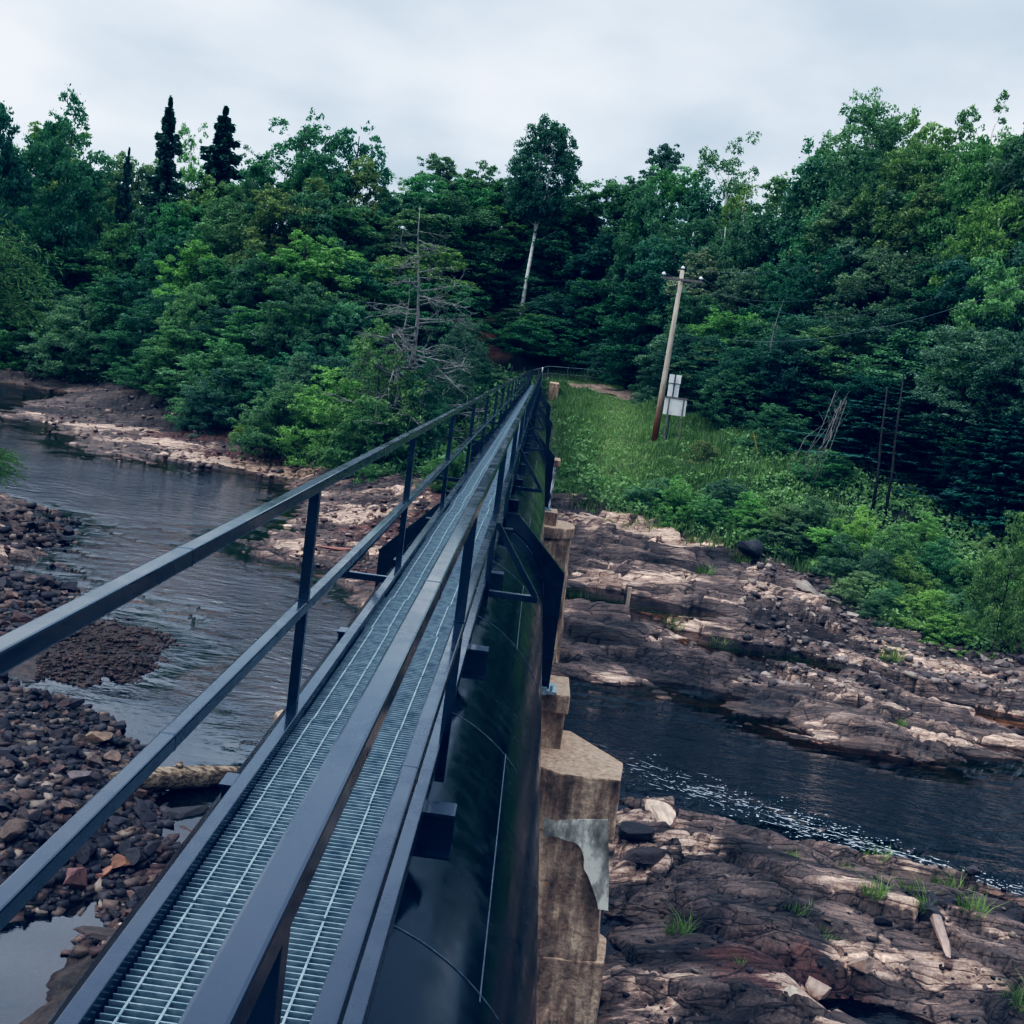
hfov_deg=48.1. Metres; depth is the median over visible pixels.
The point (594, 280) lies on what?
power line
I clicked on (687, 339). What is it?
broadleaf tree
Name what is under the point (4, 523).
stone
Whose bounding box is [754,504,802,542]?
shrub
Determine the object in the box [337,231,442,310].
broadleaf tree
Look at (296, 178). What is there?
broadleaf tree
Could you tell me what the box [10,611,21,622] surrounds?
stone
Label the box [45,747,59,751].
stone
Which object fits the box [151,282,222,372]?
broadleaf tree
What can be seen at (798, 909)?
grass tuft
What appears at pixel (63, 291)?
broadleaf tree
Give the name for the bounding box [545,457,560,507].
bridge pier
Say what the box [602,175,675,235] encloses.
broadleaf tree
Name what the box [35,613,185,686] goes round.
rubble
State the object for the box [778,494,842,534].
shrub
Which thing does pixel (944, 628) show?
shrub
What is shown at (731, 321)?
broadleaf tree
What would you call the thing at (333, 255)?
broadleaf tree
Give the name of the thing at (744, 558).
grass tuft
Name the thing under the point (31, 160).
broadleaf tree
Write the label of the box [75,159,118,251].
broadleaf tree
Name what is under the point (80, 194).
broadleaf tree
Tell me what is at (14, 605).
stone
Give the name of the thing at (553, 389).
bridge abutment
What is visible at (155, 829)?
stone
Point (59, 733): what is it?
stone
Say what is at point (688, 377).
broadleaf tree
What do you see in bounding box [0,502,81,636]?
rubble
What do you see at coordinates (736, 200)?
birch tree
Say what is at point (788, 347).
broadleaf tree
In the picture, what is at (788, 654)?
water
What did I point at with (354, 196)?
broadleaf tree
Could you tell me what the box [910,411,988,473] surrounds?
broadleaf tree
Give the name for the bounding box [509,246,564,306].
broadleaf tree
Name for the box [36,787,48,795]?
stone
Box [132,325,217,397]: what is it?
broadleaf tree
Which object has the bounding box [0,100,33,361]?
broadleaf tree
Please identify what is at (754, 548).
boulder
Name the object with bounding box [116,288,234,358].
broadleaf tree
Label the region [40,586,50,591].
stone
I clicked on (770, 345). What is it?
dead tree
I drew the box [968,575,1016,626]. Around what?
shrub
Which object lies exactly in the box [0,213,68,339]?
willow tree
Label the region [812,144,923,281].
birch tree
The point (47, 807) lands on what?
stone
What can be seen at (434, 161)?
broadleaf tree
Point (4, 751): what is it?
stone
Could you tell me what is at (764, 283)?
broadleaf tree
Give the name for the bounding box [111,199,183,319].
broadleaf tree
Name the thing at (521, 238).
broadleaf tree
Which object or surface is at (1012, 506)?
spruce tree
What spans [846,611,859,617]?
stone
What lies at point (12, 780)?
stone
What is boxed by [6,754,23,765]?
stone
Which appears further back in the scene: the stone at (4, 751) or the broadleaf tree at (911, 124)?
the broadleaf tree at (911, 124)
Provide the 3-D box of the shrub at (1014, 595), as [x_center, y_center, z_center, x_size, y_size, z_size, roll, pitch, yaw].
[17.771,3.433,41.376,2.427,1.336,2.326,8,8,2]
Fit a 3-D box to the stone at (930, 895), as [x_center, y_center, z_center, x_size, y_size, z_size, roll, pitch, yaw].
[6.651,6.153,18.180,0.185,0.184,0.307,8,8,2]
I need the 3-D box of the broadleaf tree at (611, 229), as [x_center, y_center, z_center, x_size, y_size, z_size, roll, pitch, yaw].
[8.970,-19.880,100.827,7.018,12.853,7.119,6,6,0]
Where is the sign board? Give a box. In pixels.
[662,396,687,442]
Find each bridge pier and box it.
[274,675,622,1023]
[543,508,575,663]
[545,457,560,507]
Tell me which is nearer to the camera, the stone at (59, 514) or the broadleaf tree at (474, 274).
the stone at (59, 514)
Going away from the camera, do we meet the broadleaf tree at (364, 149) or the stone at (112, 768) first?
the stone at (112, 768)
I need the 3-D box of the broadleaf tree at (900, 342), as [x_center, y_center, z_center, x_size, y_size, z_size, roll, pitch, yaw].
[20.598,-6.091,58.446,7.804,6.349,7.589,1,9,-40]
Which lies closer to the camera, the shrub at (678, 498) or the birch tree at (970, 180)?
the shrub at (678, 498)
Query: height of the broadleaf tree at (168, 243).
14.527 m
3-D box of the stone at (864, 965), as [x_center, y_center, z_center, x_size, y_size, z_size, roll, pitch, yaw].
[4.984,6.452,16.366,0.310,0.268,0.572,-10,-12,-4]
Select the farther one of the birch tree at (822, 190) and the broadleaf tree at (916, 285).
the birch tree at (822, 190)
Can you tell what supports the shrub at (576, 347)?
on the ground at (610, 644)
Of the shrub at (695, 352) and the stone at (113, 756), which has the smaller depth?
the stone at (113, 756)
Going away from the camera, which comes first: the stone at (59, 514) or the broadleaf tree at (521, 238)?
the stone at (59, 514)
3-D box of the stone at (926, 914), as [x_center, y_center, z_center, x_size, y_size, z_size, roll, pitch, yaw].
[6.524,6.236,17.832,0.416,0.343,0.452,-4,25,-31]
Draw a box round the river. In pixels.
[0,382,1023,1023]
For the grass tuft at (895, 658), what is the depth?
36.13 m
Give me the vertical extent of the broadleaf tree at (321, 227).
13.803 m
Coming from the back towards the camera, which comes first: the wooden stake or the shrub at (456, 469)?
the shrub at (456, 469)
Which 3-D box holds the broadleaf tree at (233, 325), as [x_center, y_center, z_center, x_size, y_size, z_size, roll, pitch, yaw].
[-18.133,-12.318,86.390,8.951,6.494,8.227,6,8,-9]
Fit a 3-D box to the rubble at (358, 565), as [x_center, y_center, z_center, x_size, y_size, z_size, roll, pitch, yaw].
[-5.724,-0.899,55.592,9.224,2.847,31.141,6,8,-11]
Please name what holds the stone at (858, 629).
on the rubble at (949, 678)
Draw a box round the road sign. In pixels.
[666,374,681,439]
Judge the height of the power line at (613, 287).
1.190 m
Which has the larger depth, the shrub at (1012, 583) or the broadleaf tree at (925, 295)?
the broadleaf tree at (925, 295)
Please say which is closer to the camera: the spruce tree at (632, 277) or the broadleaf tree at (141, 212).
the spruce tree at (632, 277)
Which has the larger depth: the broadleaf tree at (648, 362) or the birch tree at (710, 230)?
the birch tree at (710, 230)
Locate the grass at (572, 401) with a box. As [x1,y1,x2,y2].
[551,368,886,575]
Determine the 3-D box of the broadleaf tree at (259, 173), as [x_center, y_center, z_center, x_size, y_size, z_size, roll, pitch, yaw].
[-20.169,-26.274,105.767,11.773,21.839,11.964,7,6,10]
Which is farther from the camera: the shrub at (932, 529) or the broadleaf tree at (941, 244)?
the broadleaf tree at (941, 244)
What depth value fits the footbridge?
3.64 m
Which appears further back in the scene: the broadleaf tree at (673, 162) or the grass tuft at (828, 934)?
the broadleaf tree at (673, 162)
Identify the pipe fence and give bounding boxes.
[533,366,636,384]
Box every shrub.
[0,315,48,370]
[0,448,28,488]
[16,293,132,377]
[100,346,187,389]
[161,336,277,426]
[173,368,250,437]
[226,380,324,465]
[227,419,259,440]
[264,351,330,437]
[269,364,375,467]
[307,317,433,476]
[313,300,370,383]
[320,398,404,483]
[378,358,454,467]
[413,438,464,490]
[419,316,491,424]
[454,347,498,394]
[484,372,510,392]
[489,312,568,356]
[555,318,603,370]
[578,334,631,383]
[621,477,687,510]
[628,353,679,402]
[647,474,704,528]
[653,334,732,413]
[680,493,730,526]
[682,440,723,466]
[693,366,778,430]
[700,478,755,509]
[724,491,766,526]
[731,403,818,451]
[732,508,784,537]
[751,522,824,562]
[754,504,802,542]
[778,450,855,487]
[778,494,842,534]
[785,526,837,569]
[808,533,872,578]
[811,517,863,558]
[822,570,884,608]
[832,505,890,568]
[849,548,899,590]
[855,589,899,627]
[863,522,933,578]
[865,579,908,615]
[878,553,946,609]
[878,594,943,643]
[900,510,948,554]
[901,537,969,596]
[906,589,949,619]
[921,612,984,657]
[934,590,987,626]
[942,558,986,607]
[951,532,1003,592]
[953,510,1023,657]
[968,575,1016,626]
[985,591,1022,622]
[993,565,1023,604]
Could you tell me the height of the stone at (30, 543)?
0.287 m
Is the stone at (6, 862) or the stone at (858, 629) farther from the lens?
the stone at (858, 629)
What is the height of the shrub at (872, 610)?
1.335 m
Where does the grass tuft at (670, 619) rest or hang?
on the ground at (610, 644)
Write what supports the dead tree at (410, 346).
on the ground at (610, 644)
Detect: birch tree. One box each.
[502,113,582,314]
[639,216,734,338]
[691,210,754,320]
[694,131,761,248]
[713,183,766,258]
[765,155,826,215]
[791,86,915,261]
[809,149,889,302]
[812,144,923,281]
[838,136,968,302]
[910,125,1022,268]
[918,89,1009,289]
[927,188,1023,349]
[928,199,974,326]
[999,189,1023,289]
[1002,136,1023,238]
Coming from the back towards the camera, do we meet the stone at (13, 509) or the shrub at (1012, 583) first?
the stone at (13, 509)
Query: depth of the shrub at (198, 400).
75.12 m
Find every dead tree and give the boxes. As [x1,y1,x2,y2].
[319,211,495,444]
[352,278,434,462]
[745,300,791,414]
[864,387,902,511]
[875,371,911,521]
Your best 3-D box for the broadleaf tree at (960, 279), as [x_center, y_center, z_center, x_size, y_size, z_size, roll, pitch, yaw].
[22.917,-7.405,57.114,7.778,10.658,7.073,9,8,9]
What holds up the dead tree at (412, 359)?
on the ground at (610, 644)
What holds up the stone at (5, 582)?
on the ground at (610, 644)
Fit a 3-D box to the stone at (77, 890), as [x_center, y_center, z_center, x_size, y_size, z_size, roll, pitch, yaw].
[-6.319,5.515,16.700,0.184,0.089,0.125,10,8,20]
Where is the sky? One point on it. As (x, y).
(462, 81)
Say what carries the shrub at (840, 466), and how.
on the ground at (610, 644)
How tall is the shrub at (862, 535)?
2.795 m
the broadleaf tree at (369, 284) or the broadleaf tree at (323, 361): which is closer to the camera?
the broadleaf tree at (323, 361)
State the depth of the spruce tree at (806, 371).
59.95 m
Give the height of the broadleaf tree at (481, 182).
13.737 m
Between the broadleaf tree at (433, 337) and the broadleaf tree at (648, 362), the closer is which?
the broadleaf tree at (648, 362)
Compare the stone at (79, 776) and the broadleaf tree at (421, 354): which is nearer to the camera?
the stone at (79, 776)
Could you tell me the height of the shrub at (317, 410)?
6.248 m
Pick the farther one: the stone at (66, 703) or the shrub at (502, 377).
the shrub at (502, 377)
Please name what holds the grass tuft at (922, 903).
on the ground at (610, 644)
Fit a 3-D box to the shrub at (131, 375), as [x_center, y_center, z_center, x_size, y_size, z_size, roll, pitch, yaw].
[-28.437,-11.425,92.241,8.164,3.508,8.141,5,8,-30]
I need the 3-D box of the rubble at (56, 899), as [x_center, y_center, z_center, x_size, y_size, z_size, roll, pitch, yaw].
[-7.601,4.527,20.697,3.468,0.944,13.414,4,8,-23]
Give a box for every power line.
[482,277,698,290]
[493,269,662,280]
[666,226,1023,301]
[684,178,1021,272]
[703,261,1022,316]
[726,284,1023,341]
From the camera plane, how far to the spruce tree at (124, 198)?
125.82 m
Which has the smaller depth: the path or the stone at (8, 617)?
the stone at (8, 617)
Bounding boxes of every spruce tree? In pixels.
[105,147,135,283]
[118,95,185,314]
[176,105,244,270]
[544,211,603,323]
[590,248,650,362]
[730,379,855,436]
[761,347,834,429]
[778,392,947,471]
[796,416,867,444]
[817,375,933,465]
[823,245,878,328]
[870,405,953,476]
[875,403,988,502]
[883,407,1023,520]
[938,410,1023,537]
[964,435,1023,534]
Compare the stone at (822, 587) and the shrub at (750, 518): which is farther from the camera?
the shrub at (750, 518)
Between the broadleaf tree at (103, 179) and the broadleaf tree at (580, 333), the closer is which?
the broadleaf tree at (580, 333)
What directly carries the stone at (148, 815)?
on the rubble at (56, 899)
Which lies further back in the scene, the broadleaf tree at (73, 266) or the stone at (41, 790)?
the broadleaf tree at (73, 266)
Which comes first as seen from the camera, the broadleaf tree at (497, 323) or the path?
the path
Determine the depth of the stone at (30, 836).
17.03 m
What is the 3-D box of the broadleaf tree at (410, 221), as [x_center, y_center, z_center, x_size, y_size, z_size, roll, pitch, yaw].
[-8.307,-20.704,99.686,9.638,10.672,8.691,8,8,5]
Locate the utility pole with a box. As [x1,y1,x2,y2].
[651,266,702,441]
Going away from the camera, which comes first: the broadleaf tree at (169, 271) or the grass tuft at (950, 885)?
the grass tuft at (950, 885)
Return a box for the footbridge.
[0,369,545,1023]
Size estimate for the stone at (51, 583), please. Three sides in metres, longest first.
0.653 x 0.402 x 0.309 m
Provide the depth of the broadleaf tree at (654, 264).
85.10 m
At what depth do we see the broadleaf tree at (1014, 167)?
58.34 m
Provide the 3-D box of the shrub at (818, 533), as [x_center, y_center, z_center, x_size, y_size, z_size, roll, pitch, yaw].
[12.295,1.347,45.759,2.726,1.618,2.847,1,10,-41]
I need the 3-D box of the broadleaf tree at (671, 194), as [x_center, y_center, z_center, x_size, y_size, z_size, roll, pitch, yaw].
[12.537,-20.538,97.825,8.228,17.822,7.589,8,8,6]
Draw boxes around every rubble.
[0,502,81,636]
[0,670,180,958]
[1,368,333,476]
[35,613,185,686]
[294,460,460,572]
[608,826,1022,1023]
[737,547,1023,692]
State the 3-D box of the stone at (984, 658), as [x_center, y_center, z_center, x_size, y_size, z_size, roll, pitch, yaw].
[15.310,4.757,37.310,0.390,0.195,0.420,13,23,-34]
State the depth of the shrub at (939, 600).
39.70 m
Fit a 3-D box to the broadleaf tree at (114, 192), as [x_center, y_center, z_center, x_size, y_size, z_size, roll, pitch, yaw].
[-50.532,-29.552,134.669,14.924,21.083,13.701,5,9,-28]
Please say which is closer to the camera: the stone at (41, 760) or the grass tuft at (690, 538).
the stone at (41, 760)
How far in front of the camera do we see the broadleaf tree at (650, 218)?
94.37 m
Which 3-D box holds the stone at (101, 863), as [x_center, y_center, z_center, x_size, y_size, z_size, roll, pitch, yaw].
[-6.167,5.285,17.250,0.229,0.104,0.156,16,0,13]
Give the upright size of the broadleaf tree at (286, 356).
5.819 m
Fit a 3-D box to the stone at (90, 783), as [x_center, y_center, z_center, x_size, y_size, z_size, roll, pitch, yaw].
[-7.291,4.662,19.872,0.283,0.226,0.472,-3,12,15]
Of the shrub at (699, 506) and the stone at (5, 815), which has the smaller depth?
the stone at (5, 815)
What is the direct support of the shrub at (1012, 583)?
on the ground at (610, 644)
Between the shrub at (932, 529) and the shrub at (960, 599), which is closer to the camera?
the shrub at (960, 599)
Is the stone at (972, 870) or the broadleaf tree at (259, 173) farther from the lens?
the broadleaf tree at (259, 173)
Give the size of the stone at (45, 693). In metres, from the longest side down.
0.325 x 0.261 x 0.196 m
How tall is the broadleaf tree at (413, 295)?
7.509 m
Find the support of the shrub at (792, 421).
on the ground at (610, 644)
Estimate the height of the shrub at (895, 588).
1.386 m
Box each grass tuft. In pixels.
[568,588,590,598]
[658,905,702,935]
[661,615,683,624]
[665,621,686,629]
[685,531,704,541]
[695,563,719,574]
[709,635,735,644]
[729,953,748,965]
[730,551,753,562]
[782,892,812,915]
[819,920,846,941]
[849,867,899,899]
[862,841,893,861]
[875,642,905,661]
[884,863,942,893]
[894,716,915,726]
[907,890,939,913]
[920,862,982,893]
[952,886,1009,918]
[986,968,1023,1012]
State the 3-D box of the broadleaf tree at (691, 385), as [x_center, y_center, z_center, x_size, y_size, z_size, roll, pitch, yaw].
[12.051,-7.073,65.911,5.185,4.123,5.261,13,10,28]
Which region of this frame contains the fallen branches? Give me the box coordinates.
[784,387,849,487]
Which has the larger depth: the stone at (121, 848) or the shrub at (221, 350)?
the shrub at (221, 350)
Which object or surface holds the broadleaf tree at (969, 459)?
on the ground at (610, 644)
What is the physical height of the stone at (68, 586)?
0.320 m
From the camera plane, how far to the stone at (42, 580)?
33.48 m
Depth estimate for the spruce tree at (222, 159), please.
116.83 m
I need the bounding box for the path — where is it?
[569,383,636,399]
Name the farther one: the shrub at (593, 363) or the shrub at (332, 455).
the shrub at (593, 363)
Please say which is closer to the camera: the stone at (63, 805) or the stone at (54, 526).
the stone at (63, 805)
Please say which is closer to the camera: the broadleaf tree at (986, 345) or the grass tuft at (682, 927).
the grass tuft at (682, 927)
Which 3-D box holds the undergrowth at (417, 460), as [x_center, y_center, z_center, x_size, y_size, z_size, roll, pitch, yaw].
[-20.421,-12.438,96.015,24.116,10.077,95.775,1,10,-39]
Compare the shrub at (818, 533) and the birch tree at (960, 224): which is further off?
the birch tree at (960, 224)
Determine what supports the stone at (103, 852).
on the ground at (610, 644)
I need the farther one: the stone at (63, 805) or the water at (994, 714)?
the water at (994, 714)
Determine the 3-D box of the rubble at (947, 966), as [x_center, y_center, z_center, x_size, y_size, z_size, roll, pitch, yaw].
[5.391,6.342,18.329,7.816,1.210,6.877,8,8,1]
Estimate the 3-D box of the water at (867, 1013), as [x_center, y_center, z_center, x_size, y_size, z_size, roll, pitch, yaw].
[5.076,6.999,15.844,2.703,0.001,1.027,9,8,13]
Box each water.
[566,585,731,620]
[649,626,868,670]
[818,997,933,1023]
[924,696,1023,722]
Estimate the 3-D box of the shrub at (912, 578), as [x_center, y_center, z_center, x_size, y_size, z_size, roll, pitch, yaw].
[14.456,2.551,41.722,2.838,2.002,2.830,11,7,16]
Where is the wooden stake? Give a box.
[626,587,631,605]
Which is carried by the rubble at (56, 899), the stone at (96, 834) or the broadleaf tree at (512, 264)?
the stone at (96, 834)
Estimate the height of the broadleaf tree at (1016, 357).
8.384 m
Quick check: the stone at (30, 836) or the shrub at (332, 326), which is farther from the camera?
the shrub at (332, 326)
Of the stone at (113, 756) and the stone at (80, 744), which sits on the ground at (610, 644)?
the stone at (80, 744)
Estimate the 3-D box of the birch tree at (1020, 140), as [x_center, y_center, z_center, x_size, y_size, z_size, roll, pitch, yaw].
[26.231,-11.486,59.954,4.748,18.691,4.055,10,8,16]
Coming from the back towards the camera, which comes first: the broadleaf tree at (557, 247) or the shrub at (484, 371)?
the broadleaf tree at (557, 247)
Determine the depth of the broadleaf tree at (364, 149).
107.08 m
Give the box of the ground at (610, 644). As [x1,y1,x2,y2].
[0,294,1023,1023]
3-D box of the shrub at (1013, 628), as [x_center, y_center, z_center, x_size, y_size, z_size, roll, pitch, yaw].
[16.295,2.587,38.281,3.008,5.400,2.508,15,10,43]
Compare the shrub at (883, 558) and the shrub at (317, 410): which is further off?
the shrub at (317, 410)
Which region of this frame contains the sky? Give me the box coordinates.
[0,0,1023,233]
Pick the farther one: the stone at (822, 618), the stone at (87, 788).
the stone at (822, 618)
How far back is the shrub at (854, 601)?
41.26 m
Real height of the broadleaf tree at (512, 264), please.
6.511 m
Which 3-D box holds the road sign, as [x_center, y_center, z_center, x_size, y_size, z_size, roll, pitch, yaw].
[7.967,-4.871,58.003,0.654,4.163,0.100,8,8,1]
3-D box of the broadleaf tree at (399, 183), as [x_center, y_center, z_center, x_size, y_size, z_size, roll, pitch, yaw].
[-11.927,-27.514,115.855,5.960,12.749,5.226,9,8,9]
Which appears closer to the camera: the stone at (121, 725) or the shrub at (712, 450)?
the stone at (121, 725)
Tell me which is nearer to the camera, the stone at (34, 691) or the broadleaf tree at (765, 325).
the stone at (34, 691)
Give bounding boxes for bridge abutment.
[493,378,559,400]
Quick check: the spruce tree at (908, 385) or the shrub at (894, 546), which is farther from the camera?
the spruce tree at (908, 385)
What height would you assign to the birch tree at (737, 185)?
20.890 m
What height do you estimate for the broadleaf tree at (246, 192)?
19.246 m
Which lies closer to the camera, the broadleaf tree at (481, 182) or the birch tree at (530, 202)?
the birch tree at (530, 202)
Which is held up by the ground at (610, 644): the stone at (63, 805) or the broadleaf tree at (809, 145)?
the broadleaf tree at (809, 145)
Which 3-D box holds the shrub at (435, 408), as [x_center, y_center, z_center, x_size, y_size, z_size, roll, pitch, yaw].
[-4.979,-5.235,63.957,4.544,6.712,4.531,14,9,37]
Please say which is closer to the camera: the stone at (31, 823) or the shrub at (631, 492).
the stone at (31, 823)
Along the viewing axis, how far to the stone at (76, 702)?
23.19 m
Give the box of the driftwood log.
[108,761,239,790]
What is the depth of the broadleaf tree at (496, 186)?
107.65 m
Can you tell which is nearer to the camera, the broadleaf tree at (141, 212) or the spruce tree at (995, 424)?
the spruce tree at (995, 424)
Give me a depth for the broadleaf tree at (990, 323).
53.67 m
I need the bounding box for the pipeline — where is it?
[46,392,564,1023]
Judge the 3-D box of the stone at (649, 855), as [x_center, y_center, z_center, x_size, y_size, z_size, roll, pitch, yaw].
[2.293,5.762,19.245,1.052,0.252,0.280,10,-10,-32]
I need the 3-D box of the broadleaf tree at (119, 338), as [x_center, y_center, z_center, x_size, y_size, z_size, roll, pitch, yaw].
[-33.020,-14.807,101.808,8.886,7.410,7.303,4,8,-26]
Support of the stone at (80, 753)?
on the rubble at (56, 899)
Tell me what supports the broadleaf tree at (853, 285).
on the ground at (610, 644)
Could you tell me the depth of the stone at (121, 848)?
17.66 m
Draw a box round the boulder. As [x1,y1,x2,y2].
[737,540,763,556]
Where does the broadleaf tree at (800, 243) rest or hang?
on the ground at (610, 644)
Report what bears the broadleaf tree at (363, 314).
on the ground at (610, 644)
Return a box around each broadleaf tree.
[0,83,119,332]
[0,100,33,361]
[0,133,76,203]
[0,171,38,214]
[0,287,99,365]
[0,290,44,360]
[6,120,92,212]
[10,193,81,286]
[11,179,69,249]
[30,245,118,346]
[34,178,132,283]
[44,315,126,381]
[57,220,131,305]
[73,220,163,328]
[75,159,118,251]
[76,271,172,370]
[77,197,145,284]
[86,304,167,382]
[89,151,188,277]
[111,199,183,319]
[116,229,197,353]
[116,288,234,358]
[118,180,207,289]
[128,200,208,282]
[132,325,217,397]
[151,240,229,320]
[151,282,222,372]
[153,349,240,416]
[172,196,241,313]
[173,122,208,249]
[173,171,241,273]
[183,258,264,344]
[184,306,267,377]
[198,177,282,293]
[202,197,302,311]
[211,305,314,362]
[212,355,286,422]
[219,342,326,416]
[222,150,318,251]
[223,249,304,350]
[226,173,356,308]
[227,145,273,250]
[236,107,363,254]
[242,274,365,373]
[255,229,345,353]
[272,189,382,302]
[273,150,343,256]
[284,352,355,428]
[289,246,383,352]
[293,305,383,380]
[309,203,388,301]
[311,260,396,329]
[317,120,400,254]
[325,155,392,252]
[329,345,422,402]
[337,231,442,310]
[349,307,433,371]
[351,212,412,245]
[353,254,440,331]
[366,208,468,306]
[367,242,480,339]
[368,274,504,370]
[372,190,452,275]
[389,173,413,241]
[390,346,438,388]
[398,172,510,275]
[408,187,513,303]
[414,152,465,241]
[416,314,487,371]
[431,239,505,311]
[435,176,510,241]
[448,160,501,248]
[458,201,530,296]
[463,181,518,252]
[475,233,528,303]
[475,312,530,334]
[482,177,569,276]
[483,315,592,366]
[495,188,598,274]
[498,302,552,339]
[503,177,617,286]
[504,226,613,321]
[506,201,600,291]
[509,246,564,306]
[524,295,586,348]
[538,176,664,301]
[552,232,633,342]
[553,277,619,368]
[581,207,636,330]
[592,281,680,389]
[595,181,663,344]
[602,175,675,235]
[610,234,716,383]
[618,163,707,309]
[629,334,697,403]
[638,143,684,225]
[640,288,721,387]
[645,333,741,388]
[663,246,740,345]
[666,346,760,413]
[667,176,742,276]
[680,307,766,394]
[681,352,744,400]
[693,345,772,420]
[694,265,776,347]
[698,200,799,345]
[702,376,814,423]
[721,317,806,348]
[723,360,821,404]
[730,154,846,312]
[735,248,812,350]
[736,175,812,275]
[740,247,870,353]
[747,333,832,405]
[750,217,807,305]
[752,315,846,381]
[754,204,846,318]
[778,135,859,236]
[780,195,889,318]
[781,324,909,395]
[789,377,864,437]
[812,246,935,363]
[819,373,900,424]
[820,305,930,401]
[827,186,926,322]
[830,389,977,466]
[844,328,964,401]
[862,258,952,387]
[863,181,975,334]
[868,104,958,206]
[880,258,970,383]
[893,140,996,324]
[897,251,1023,409]
[904,324,1023,445]
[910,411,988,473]
[919,122,1023,324]
[925,249,1023,417]
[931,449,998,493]
[947,327,1023,501]
[953,448,1014,495]
[956,138,1023,340]
[956,241,1023,408]
[981,372,1023,454]
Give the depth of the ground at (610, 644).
29.93 m
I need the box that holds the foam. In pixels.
[628,753,1022,894]
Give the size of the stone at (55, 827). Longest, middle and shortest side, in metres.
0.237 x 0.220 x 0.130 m
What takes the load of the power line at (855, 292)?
attached to the utility pole
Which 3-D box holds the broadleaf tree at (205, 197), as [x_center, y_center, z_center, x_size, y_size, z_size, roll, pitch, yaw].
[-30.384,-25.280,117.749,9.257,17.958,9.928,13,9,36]
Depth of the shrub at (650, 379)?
74.74 m
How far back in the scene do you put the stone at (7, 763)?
19.11 m
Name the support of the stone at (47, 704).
on the ground at (610, 644)
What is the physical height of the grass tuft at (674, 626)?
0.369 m
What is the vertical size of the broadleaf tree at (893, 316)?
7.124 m
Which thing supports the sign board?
on the ground at (610, 644)
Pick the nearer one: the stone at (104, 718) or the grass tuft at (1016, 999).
the grass tuft at (1016, 999)
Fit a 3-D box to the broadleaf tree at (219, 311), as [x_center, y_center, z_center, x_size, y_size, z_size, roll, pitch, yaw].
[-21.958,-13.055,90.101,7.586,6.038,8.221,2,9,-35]
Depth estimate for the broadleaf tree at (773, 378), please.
61.18 m
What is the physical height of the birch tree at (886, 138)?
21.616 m
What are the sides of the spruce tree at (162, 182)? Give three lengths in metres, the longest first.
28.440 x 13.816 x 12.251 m
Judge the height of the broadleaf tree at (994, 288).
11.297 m
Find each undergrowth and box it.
[4,337,555,478]
[550,414,1020,650]
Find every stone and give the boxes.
[0,520,8,525]
[0,577,11,587]
[0,608,8,613]
[0,619,8,625]
[0,717,11,729]
[0,747,14,755]
[0,778,15,783]
[0,799,11,812]
[0,811,9,818]
[0,819,26,841]
[0,858,14,867]
[2,730,12,742]
[3,759,14,767]
[4,599,25,607]
[4,614,11,621]
[5,591,18,598]
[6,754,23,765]
[8,508,22,513]
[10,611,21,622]
[11,601,19,610]
[12,622,23,627]
[13,610,32,622]
[14,818,28,827]
[15,806,28,819]
[20,843,31,853]
[22,744,40,755]
[25,819,33,827]
[26,541,33,546]
[26,809,36,813]
[27,808,41,822]
[27,832,35,839]
[28,760,37,767]
[29,687,40,695]
[29,755,48,766]
[31,600,44,609]
[34,830,50,845]
[35,575,47,584]
[36,608,50,615]
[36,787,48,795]
[37,805,54,811]
[39,689,51,698]
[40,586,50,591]
[40,701,50,709]
[42,579,55,588]
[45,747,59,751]
[46,712,59,719]
[47,728,66,738]
[49,522,60,530]
[50,764,69,772]
[52,824,59,830]
[54,511,63,516]
[56,700,70,707]
[57,739,72,744]
[58,535,70,541]
[58,800,72,811]
[59,581,77,592]
[59,698,84,708]
[59,746,77,755]
[62,867,87,889]
[63,525,74,532]
[67,770,99,783]
[72,733,85,743]
[72,888,81,894]
[73,925,116,940]
[74,840,97,864]
[75,741,87,747]
[75,749,86,757]
[81,771,102,786]
[81,786,90,791]
[85,731,112,742]
[85,754,101,766]
[90,830,99,838]
[93,836,103,842]
[95,848,108,857]
[95,866,111,878]
[96,859,105,867]
[99,714,109,722]
[100,822,107,829]
[103,750,121,764]
[107,766,115,771]
[107,918,120,927]
[108,907,118,918]
[109,815,130,825]
[109,854,130,869]
[111,720,126,729]
[113,807,121,815]
[115,878,124,888]
[116,841,135,855]
[119,739,130,745]
[122,908,131,916]
[124,847,147,866]
[131,751,139,757]
[131,886,149,897]
[132,828,142,834]
[133,788,147,797]
[133,799,157,822]
[143,842,161,855]
[144,800,153,809]
[144,825,158,834]
[144,842,160,857]
[161,805,208,818]
[168,851,175,856]
[178,825,191,831]
[316,546,351,550]
[619,821,654,841]
[623,847,671,864]
[645,799,675,825]
[782,985,797,996]
[793,580,818,594]
[805,976,831,999]
[818,585,829,590]
[818,614,828,623]
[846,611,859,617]
[847,956,874,973]
[854,625,864,634]
[874,915,892,926]
[918,901,944,921]
[926,891,939,903]
[930,913,950,957]
[932,898,938,905]
[941,897,952,903]
[963,651,976,658]
[964,865,980,874]
[979,653,991,660]
[994,659,1009,666]
[1017,655,1023,663]
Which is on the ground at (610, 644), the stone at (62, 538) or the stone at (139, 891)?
the stone at (62, 538)
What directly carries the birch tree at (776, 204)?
on the ground at (610, 644)
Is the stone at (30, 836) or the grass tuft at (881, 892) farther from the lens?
the grass tuft at (881, 892)

